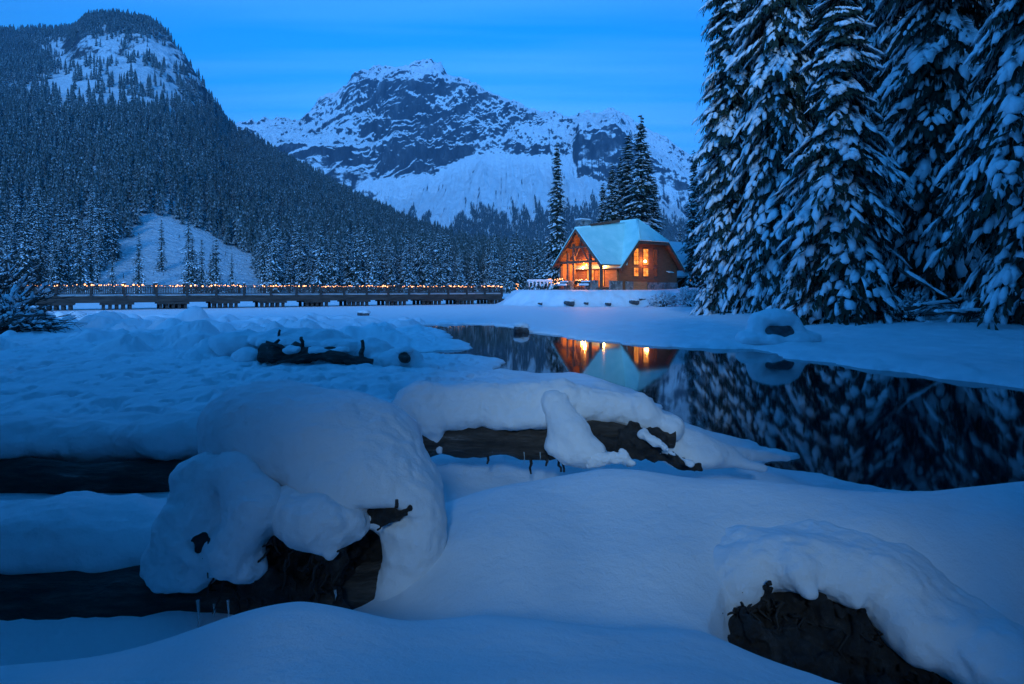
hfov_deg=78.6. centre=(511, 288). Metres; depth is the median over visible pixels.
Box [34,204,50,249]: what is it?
conifer tree
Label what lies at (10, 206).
conifer tree
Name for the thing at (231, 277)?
conifer tree
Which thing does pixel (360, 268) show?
conifer tree
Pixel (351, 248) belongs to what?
conifer tree
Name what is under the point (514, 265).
conifer tree
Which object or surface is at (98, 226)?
conifer tree
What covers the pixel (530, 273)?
conifer tree
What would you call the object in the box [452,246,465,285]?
conifer tree
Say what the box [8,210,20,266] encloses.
conifer tree
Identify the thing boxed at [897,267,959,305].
dead branch
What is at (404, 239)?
conifer tree
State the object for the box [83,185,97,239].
conifer tree
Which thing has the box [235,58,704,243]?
snowy mountains
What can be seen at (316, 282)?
conifer tree
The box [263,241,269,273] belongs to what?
conifer tree
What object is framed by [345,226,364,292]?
conifer tree
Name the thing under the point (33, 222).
conifer tree
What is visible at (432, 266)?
conifer tree
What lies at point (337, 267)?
conifer tree
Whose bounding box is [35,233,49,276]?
conifer tree
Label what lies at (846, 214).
spruce tree
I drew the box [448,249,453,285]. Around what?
conifer tree
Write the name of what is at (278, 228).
conifer tree
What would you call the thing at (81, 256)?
conifer tree
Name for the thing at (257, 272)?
conifer tree
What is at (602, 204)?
spruce tree
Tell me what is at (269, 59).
sky
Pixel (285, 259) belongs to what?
conifer tree
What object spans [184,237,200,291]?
conifer tree
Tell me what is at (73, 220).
conifer tree
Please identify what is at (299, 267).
conifer tree
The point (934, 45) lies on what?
spruce tree
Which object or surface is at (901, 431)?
pond water
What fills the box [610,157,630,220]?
spruce tree
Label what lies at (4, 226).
conifer tree
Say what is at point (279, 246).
conifer tree
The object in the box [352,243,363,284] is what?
conifer tree
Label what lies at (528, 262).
conifer tree
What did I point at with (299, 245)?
conifer tree
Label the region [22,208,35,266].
conifer tree
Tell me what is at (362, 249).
conifer tree
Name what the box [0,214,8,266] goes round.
conifer tree
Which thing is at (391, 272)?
conifer tree
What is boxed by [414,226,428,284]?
conifer tree
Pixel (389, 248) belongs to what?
conifer tree
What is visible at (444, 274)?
conifer tree
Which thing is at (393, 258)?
conifer tree
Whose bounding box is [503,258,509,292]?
conifer tree
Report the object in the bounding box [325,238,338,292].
conifer tree
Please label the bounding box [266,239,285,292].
conifer tree
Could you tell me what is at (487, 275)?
conifer tree
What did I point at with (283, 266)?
conifer tree
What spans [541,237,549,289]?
conifer tree
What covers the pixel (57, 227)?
conifer tree
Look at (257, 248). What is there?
conifer tree
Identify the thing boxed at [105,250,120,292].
conifer tree
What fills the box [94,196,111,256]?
conifer tree
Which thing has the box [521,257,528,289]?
conifer tree
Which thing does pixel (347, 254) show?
conifer tree
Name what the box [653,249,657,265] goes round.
window
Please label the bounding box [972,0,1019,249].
spruce tree
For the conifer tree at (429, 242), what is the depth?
287.40 m
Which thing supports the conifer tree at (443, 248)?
on the wooded hill
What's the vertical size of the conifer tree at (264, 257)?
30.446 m
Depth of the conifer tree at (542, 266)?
271.06 m
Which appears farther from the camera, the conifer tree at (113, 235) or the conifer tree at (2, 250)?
the conifer tree at (113, 235)
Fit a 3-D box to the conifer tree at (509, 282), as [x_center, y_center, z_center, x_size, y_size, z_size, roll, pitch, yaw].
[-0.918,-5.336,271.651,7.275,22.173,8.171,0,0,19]
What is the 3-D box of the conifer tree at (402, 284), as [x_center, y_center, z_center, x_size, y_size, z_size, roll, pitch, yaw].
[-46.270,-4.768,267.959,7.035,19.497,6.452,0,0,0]
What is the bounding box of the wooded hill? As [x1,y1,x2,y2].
[0,17,538,294]
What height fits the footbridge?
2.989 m
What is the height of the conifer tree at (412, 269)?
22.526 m
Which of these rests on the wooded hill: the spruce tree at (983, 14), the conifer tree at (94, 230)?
the conifer tree at (94, 230)
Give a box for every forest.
[0,8,565,289]
[403,189,697,245]
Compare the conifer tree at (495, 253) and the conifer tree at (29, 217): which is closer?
the conifer tree at (29, 217)
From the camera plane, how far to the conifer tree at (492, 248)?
281.70 m
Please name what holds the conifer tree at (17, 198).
on the wooded hill
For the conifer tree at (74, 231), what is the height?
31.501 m
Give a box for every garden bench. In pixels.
[558,281,567,289]
[579,280,589,289]
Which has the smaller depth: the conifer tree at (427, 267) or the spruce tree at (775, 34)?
the spruce tree at (775, 34)
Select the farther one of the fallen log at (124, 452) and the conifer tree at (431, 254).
the conifer tree at (431, 254)
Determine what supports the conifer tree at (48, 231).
on the wooded hill
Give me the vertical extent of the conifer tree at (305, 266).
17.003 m
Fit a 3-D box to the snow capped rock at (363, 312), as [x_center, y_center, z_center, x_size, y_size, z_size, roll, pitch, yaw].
[-10.681,1.822,45.047,0.948,0.679,0.814,0,0,0]
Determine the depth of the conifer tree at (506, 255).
282.53 m
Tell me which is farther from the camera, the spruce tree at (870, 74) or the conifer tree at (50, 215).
the conifer tree at (50, 215)
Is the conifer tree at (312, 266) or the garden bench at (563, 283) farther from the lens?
the conifer tree at (312, 266)
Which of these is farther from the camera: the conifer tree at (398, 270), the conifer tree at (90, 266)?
the conifer tree at (398, 270)
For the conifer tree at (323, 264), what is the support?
on the wooded hill
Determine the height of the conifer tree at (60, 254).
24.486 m
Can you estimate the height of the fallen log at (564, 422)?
0.907 m
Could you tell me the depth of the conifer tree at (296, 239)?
268.34 m
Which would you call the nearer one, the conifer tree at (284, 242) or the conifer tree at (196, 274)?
the conifer tree at (196, 274)
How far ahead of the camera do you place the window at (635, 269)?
75.09 m
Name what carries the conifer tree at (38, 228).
on the wooded hill
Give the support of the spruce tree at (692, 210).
on the snow ground
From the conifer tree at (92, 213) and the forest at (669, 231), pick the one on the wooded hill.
the conifer tree at (92, 213)
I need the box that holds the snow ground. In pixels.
[0,287,1023,683]
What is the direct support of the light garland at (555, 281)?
attached to the log lodge
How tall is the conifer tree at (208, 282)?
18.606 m
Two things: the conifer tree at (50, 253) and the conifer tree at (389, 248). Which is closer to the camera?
the conifer tree at (50, 253)
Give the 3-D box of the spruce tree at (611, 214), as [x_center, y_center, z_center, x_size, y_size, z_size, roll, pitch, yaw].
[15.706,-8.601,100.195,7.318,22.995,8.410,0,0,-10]
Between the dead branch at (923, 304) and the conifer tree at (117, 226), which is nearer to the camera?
the dead branch at (923, 304)
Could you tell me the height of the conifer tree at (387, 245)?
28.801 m
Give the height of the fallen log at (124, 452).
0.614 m
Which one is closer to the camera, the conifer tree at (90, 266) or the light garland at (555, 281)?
the light garland at (555, 281)
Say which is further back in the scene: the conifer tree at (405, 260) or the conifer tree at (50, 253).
the conifer tree at (405, 260)
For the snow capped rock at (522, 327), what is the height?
0.660 m
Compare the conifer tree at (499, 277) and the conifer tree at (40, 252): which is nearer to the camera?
the conifer tree at (40, 252)
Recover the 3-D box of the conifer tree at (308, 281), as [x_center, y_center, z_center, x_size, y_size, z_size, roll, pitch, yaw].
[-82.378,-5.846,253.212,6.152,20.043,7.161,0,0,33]
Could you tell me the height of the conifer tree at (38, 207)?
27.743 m
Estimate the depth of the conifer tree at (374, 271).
256.19 m
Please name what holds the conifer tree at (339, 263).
on the wooded hill
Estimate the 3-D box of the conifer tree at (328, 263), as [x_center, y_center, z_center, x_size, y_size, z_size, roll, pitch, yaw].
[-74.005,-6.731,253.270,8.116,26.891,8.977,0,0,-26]
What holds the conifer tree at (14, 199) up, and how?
on the wooded hill
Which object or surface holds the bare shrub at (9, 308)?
on the snow ground
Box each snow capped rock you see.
[357,310,370,315]
[513,322,529,332]
[564,298,574,306]
[629,298,638,304]
[735,308,821,344]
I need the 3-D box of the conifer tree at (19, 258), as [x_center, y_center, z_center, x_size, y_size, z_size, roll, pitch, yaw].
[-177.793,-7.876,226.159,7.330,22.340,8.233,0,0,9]
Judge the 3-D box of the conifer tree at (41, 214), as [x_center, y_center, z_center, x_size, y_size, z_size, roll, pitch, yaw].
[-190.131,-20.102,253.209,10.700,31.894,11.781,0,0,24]
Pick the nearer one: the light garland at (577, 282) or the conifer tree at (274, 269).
the light garland at (577, 282)
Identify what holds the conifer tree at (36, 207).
on the wooded hill
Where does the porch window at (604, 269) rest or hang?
in the log lodge
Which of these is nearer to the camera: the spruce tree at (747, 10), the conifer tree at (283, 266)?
the spruce tree at (747, 10)
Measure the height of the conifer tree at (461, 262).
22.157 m
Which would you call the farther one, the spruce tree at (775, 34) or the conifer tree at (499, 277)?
the conifer tree at (499, 277)
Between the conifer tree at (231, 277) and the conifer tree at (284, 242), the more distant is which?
the conifer tree at (284, 242)
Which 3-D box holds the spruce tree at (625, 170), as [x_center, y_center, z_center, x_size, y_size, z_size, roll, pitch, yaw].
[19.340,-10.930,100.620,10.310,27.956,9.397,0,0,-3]
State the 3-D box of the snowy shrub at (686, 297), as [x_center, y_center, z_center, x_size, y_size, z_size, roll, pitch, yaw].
[16.535,0.859,57.980,4.073,2.454,3.758,0,0,-42]
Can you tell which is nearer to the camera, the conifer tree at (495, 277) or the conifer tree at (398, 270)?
the conifer tree at (495, 277)
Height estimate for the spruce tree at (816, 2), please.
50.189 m
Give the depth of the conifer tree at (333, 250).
272.85 m
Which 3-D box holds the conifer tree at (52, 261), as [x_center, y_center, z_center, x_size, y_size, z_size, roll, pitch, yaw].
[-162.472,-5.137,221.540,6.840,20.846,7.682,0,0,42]
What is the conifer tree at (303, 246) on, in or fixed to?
on the wooded hill
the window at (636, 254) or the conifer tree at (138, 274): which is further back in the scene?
the conifer tree at (138, 274)
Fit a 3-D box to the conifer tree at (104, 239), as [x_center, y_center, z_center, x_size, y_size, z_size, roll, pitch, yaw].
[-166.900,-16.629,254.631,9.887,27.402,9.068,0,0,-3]
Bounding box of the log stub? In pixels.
[395,346,413,362]
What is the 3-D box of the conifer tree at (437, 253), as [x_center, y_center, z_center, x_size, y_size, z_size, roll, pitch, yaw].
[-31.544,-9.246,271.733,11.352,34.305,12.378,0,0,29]
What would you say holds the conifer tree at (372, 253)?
on the wooded hill
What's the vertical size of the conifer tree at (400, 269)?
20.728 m
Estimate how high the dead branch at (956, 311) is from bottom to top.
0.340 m
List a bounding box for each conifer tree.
[0,202,13,258]
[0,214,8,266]
[0,227,18,293]
[0,229,5,281]
[2,231,17,285]
[4,186,20,239]
[5,196,22,263]
[7,194,21,242]
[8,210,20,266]
[10,190,22,238]
[10,223,19,266]
[13,212,39,284]
[15,236,26,281]
[18,228,32,273]
[21,180,39,220]
[22,200,35,241]
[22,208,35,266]
[26,197,37,260]
[29,211,48,267]
[30,183,38,245]
[30,199,49,266]
[31,224,49,284]
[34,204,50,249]
[35,190,51,239]
[35,196,41,227]
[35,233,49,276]
[43,208,53,263]
[43,245,61,293]
[45,229,66,292]
[46,194,54,237]
[46,230,53,276]
[48,216,63,265]
[50,191,67,238]
[50,215,73,289]
[51,234,71,291]
[61,235,75,288]
[62,194,72,239]
[62,212,77,281]
[62,219,69,248]
[64,204,85,268]
[65,221,93,292]
[70,199,81,243]
[74,214,100,289]
[74,232,85,275]
[82,220,87,256]
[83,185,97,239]
[83,187,100,253]
[83,196,94,241]
[84,196,95,242]
[86,198,109,264]
[91,206,100,256]
[92,250,104,291]
[93,214,110,270]
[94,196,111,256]
[94,199,116,261]
[95,231,107,270]
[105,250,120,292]
[106,205,123,261]
[110,203,124,258]
[129,233,149,292]
[153,221,169,271]
[174,218,199,292]
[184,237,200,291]
[193,236,209,292]
[193,255,200,292]
[204,254,216,292]
[206,241,220,292]
[207,233,226,292]
[224,253,237,292]
[251,235,261,273]
[252,249,260,277]
[253,225,271,291]
[262,221,285,292]
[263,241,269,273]
[266,227,281,282]
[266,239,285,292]
[268,214,282,249]
[277,231,282,265]
[277,250,286,289]
[279,245,291,286]
[281,232,287,268]
[283,251,294,291]
[287,225,302,284]
[290,223,301,278]
[290,224,311,285]
[290,242,294,279]
[291,243,302,284]
[293,248,304,292]
[300,228,311,283]
[301,252,313,292]
[303,251,307,282]
[306,239,312,275]
[309,247,314,280]
[310,223,329,293]
[310,232,318,278]
[311,235,331,290]
[322,239,335,292]
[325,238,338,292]
[329,233,338,284]
[332,243,342,286]
[336,244,343,286]
[337,227,353,288]
[340,232,354,290]
[341,229,356,284]
[342,233,354,284]
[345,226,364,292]
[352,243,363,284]
[354,250,364,290]
[358,221,366,285]
[360,227,376,291]
[367,236,382,292]
[368,247,382,292]
[375,237,386,290]
[381,241,397,291]
[381,247,387,285]
[382,232,394,285]
[386,246,397,291]
[388,235,398,279]
[395,250,400,285]
[397,252,402,288]
[398,225,413,278]
[398,239,414,291]
[399,245,410,285]
[399,255,407,291]
[408,248,417,291]
[409,241,419,285]
[411,232,421,289]
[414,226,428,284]
[420,236,435,285]
[421,229,433,267]
[421,248,434,291]
[429,253,435,285]
[430,228,446,291]
[430,232,444,282]
[430,241,435,271]
[431,245,446,291]
[435,227,452,282]
[440,251,447,291]
[441,240,454,288]
[445,233,456,282]
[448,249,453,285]
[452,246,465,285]
[455,258,463,285]
[456,251,466,285]
[467,249,478,285]
[470,242,482,291]
[480,238,490,283]
[484,254,490,285]
[486,232,502,285]
[486,237,498,285]
[487,240,504,291]
[490,259,497,291]
[494,256,505,291]
[497,253,504,287]
[500,244,509,290]
[503,251,515,292]
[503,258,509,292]
[507,238,515,288]
[508,228,524,291]
[508,234,517,288]
[515,236,530,289]
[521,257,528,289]
[525,246,532,288]
[525,258,534,289]
[528,231,543,289]
[530,246,539,289]
[534,247,546,289]
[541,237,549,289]
[676,224,682,241]
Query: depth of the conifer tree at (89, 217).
282.76 m
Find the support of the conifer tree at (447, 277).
on the wooded hill
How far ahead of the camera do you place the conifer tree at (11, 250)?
223.95 m
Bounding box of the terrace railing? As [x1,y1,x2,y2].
[527,279,552,289]
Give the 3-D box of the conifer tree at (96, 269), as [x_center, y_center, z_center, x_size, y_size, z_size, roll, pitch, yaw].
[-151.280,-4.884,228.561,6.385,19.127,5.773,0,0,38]
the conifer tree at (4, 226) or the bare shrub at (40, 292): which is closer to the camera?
the bare shrub at (40, 292)
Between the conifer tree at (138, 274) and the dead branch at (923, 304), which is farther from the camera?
the conifer tree at (138, 274)
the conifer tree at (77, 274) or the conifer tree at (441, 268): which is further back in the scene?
the conifer tree at (441, 268)
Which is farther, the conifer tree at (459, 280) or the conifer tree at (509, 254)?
the conifer tree at (509, 254)
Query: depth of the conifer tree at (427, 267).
265.89 m
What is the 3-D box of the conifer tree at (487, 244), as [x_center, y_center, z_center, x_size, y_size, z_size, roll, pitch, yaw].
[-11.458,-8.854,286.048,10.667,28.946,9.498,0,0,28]
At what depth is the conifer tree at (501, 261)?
283.44 m
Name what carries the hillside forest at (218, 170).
on the wooded hill
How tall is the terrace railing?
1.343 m
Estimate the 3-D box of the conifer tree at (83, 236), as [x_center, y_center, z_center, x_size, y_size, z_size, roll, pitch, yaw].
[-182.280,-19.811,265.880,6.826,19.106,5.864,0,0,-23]
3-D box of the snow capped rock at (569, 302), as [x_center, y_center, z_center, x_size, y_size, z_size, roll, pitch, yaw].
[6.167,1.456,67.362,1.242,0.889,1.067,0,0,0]
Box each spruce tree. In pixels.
[535,142,568,289]
[595,183,608,222]
[599,163,624,221]
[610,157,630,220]
[614,135,637,220]
[619,115,665,234]
[642,151,664,233]
[645,177,665,235]
[677,150,703,287]
[687,0,773,315]
[690,101,712,292]
[693,0,756,284]
[708,0,819,314]
[765,0,918,325]
[807,0,821,129]
[853,0,929,256]
[865,0,998,301]
[919,0,1023,329]
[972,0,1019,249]
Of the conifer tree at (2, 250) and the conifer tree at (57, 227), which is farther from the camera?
the conifer tree at (57, 227)
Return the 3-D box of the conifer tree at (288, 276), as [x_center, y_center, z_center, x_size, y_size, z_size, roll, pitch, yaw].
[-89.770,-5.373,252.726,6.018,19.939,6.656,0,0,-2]
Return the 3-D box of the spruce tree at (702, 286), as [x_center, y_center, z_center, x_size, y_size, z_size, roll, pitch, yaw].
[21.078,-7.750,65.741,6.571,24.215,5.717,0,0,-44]
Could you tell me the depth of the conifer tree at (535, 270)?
272.85 m
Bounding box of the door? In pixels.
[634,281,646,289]
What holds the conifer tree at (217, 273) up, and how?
on the wooded hill
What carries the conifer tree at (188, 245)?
on the wooded hill
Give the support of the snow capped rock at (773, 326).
on the snow ground
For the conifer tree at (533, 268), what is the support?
on the wooded hill
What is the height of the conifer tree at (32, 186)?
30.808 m
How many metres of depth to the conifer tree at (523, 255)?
279.27 m
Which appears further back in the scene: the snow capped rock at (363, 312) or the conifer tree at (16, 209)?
the conifer tree at (16, 209)
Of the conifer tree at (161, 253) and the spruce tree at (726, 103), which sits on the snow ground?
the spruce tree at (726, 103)
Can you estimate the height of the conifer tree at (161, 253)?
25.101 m
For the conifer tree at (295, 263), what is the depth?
266.94 m
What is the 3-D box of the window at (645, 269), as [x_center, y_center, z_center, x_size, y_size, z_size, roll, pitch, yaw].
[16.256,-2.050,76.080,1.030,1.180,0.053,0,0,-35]
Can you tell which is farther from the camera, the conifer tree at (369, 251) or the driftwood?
the conifer tree at (369, 251)
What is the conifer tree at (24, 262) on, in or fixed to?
on the wooded hill
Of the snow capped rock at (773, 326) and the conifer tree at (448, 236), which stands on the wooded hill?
the conifer tree at (448, 236)
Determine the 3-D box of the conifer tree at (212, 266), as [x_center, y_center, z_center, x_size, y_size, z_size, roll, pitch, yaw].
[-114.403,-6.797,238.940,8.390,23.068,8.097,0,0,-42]
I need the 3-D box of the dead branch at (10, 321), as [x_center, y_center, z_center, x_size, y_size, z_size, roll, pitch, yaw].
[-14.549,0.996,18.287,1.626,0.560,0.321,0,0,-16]
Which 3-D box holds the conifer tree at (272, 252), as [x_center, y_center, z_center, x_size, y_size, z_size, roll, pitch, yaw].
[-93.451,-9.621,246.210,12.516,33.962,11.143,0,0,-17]
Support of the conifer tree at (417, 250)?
on the wooded hill
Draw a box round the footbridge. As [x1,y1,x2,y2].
[21,281,503,310]
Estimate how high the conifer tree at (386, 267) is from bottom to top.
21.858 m
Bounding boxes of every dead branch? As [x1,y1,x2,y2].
[0,313,45,326]
[11,322,30,331]
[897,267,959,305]
[904,297,969,310]
[924,308,985,315]
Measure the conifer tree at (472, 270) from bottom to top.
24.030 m
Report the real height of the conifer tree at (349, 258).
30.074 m
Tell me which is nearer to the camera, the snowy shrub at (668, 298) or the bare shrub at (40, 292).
the bare shrub at (40, 292)
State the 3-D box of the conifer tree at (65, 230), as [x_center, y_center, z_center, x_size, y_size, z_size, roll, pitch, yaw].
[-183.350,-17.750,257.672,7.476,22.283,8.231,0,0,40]
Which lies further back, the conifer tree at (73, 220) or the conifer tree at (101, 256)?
the conifer tree at (73, 220)
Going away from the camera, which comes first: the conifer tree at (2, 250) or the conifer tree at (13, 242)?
the conifer tree at (2, 250)
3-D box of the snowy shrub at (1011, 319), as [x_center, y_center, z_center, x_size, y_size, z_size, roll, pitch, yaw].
[19.346,1.160,24.946,1.369,0.960,1.717,0,0,33]
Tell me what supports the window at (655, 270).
in the log lodge
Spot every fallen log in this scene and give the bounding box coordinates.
[0,379,447,626]
[0,411,200,493]
[392,378,790,473]
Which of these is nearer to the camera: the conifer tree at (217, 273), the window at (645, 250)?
the window at (645, 250)
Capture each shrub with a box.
[0,249,79,326]
[0,278,86,333]
[644,291,680,307]
[674,285,700,306]
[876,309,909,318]
[878,289,941,322]
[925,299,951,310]
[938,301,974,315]
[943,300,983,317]
[976,309,1014,323]
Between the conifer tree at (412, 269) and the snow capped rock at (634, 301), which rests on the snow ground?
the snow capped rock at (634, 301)
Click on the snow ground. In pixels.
(542, 573)
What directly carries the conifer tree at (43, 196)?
on the wooded hill
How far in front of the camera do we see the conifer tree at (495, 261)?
277.75 m
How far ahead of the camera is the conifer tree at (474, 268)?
280.17 m
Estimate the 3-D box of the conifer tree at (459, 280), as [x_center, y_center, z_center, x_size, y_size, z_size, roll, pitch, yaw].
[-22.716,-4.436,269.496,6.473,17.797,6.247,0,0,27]
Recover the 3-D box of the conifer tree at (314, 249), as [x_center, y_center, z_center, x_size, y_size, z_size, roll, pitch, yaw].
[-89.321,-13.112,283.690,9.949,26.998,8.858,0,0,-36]
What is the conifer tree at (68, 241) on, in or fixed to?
on the wooded hill
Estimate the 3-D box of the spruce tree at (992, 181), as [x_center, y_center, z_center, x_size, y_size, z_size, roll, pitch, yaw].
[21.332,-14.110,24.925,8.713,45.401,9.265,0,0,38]
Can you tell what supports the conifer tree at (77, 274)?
on the wooded hill
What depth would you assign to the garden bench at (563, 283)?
75.21 m
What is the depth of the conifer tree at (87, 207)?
283.40 m
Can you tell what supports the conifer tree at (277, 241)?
on the wooded hill
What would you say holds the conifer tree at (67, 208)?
on the wooded hill
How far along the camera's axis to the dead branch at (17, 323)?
17.74 m
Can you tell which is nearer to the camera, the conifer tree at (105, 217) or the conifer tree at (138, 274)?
the conifer tree at (138, 274)
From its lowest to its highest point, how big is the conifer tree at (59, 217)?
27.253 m
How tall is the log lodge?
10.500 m
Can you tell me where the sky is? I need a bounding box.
[0,0,718,162]
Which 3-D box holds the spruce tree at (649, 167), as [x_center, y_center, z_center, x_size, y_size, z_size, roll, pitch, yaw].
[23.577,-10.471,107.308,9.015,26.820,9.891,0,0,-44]
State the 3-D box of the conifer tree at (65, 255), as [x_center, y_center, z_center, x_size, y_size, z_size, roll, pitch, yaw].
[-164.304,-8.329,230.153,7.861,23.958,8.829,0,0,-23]
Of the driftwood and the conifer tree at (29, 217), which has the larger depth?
the conifer tree at (29, 217)
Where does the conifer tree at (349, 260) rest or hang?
on the wooded hill
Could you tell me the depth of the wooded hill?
331.97 m
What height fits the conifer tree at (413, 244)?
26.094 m
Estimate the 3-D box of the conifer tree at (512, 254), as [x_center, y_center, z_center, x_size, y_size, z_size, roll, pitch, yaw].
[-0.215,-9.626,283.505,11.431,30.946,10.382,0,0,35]
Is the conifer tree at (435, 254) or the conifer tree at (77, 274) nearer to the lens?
the conifer tree at (77, 274)
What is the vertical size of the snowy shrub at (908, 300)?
1.761 m
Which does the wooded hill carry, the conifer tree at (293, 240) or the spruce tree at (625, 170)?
the conifer tree at (293, 240)
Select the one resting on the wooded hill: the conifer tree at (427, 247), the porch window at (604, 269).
the conifer tree at (427, 247)
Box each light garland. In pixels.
[548,278,564,283]
[574,279,586,284]
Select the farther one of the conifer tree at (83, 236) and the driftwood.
the conifer tree at (83, 236)
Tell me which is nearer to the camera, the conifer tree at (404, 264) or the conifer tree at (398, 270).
the conifer tree at (404, 264)
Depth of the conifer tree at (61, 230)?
229.62 m
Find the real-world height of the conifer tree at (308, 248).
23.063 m
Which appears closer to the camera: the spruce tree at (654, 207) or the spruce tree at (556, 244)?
the spruce tree at (556, 244)
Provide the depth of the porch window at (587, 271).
77.71 m
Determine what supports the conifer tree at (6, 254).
on the wooded hill
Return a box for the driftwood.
[208,327,438,369]
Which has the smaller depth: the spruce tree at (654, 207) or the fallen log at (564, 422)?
the fallen log at (564, 422)
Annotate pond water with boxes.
[420,324,1023,490]
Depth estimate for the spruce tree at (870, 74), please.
41.65 m
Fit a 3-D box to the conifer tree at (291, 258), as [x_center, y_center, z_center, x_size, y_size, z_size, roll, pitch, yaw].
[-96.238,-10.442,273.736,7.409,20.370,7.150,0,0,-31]
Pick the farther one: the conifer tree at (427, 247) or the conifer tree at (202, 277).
the conifer tree at (427, 247)
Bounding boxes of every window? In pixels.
[586,270,593,279]
[598,269,604,285]
[633,248,638,264]
[633,267,638,276]
[643,248,648,265]
[643,267,648,276]
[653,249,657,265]
[653,268,657,276]
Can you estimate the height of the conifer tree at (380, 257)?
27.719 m
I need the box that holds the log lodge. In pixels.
[552,218,700,289]
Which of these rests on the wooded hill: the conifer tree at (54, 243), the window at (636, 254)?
the conifer tree at (54, 243)
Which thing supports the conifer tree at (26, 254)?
on the wooded hill
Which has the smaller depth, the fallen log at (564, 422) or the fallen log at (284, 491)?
the fallen log at (284, 491)
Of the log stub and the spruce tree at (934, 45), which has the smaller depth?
the log stub
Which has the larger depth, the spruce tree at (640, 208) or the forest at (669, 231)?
the forest at (669, 231)
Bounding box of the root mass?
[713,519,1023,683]

